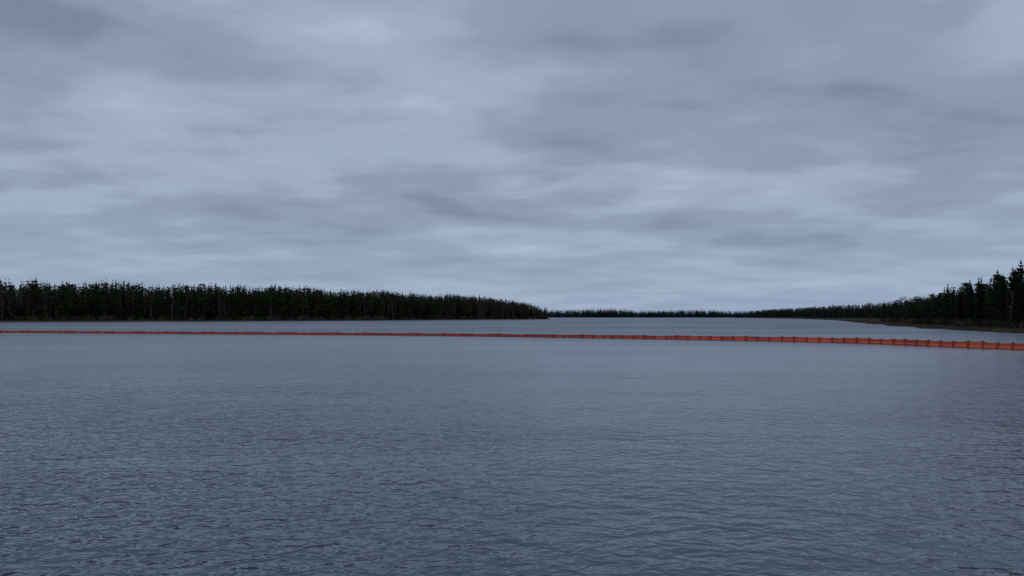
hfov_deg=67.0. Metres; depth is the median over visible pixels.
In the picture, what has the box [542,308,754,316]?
forest
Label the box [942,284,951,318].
spruce tree
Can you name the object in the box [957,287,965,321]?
spruce tree
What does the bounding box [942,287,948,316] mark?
spruce tree
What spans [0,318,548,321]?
terrain
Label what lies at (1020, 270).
spruce tree
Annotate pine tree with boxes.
[932,293,947,318]
[959,283,976,311]
[987,274,1010,308]
[989,276,1013,310]
[1007,271,1019,304]
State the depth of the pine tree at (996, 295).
196.23 m
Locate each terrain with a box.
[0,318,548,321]
[548,314,748,317]
[736,317,1023,332]
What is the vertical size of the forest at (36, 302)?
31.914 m
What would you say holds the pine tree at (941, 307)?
on the terrain at (863, 319)
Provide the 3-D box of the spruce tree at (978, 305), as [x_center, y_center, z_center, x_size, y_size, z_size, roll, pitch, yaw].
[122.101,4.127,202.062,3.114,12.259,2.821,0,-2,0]
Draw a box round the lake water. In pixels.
[0,318,1023,575]
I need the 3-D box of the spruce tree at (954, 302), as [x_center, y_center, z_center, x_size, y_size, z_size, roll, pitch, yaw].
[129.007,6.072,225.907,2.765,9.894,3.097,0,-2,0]
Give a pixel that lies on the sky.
(637, 156)
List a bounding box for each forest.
[0,278,547,320]
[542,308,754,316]
[747,281,1020,318]
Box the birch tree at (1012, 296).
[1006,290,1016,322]
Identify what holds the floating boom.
on the lake water
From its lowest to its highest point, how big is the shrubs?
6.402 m
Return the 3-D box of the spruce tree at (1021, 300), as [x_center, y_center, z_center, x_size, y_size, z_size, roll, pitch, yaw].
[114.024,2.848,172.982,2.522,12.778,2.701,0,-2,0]
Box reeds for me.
[3,319,1023,332]
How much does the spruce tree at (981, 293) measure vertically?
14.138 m
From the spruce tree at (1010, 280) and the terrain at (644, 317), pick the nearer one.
the spruce tree at (1010, 280)
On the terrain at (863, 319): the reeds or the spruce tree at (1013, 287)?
the spruce tree at (1013, 287)
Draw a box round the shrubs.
[879,307,1023,330]
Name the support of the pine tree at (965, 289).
on the terrain at (863, 319)
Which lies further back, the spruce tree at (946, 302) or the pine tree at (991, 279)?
the spruce tree at (946, 302)
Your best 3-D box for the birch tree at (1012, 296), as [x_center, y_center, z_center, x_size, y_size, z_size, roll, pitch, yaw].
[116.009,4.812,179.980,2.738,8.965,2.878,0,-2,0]
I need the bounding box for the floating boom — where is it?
[0,330,1023,349]
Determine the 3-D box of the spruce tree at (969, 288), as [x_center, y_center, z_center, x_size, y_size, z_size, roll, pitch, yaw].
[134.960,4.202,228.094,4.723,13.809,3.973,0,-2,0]
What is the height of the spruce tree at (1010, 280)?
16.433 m
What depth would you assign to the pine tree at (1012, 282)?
210.34 m
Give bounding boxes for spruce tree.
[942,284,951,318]
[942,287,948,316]
[950,293,957,322]
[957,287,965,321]
[964,281,976,314]
[968,284,975,319]
[972,280,985,319]
[973,278,987,317]
[998,275,1011,323]
[1007,268,1018,313]
[1009,269,1019,315]
[1010,260,1023,317]
[1016,274,1023,327]
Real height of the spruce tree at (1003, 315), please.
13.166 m
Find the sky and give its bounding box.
[0,0,1023,313]

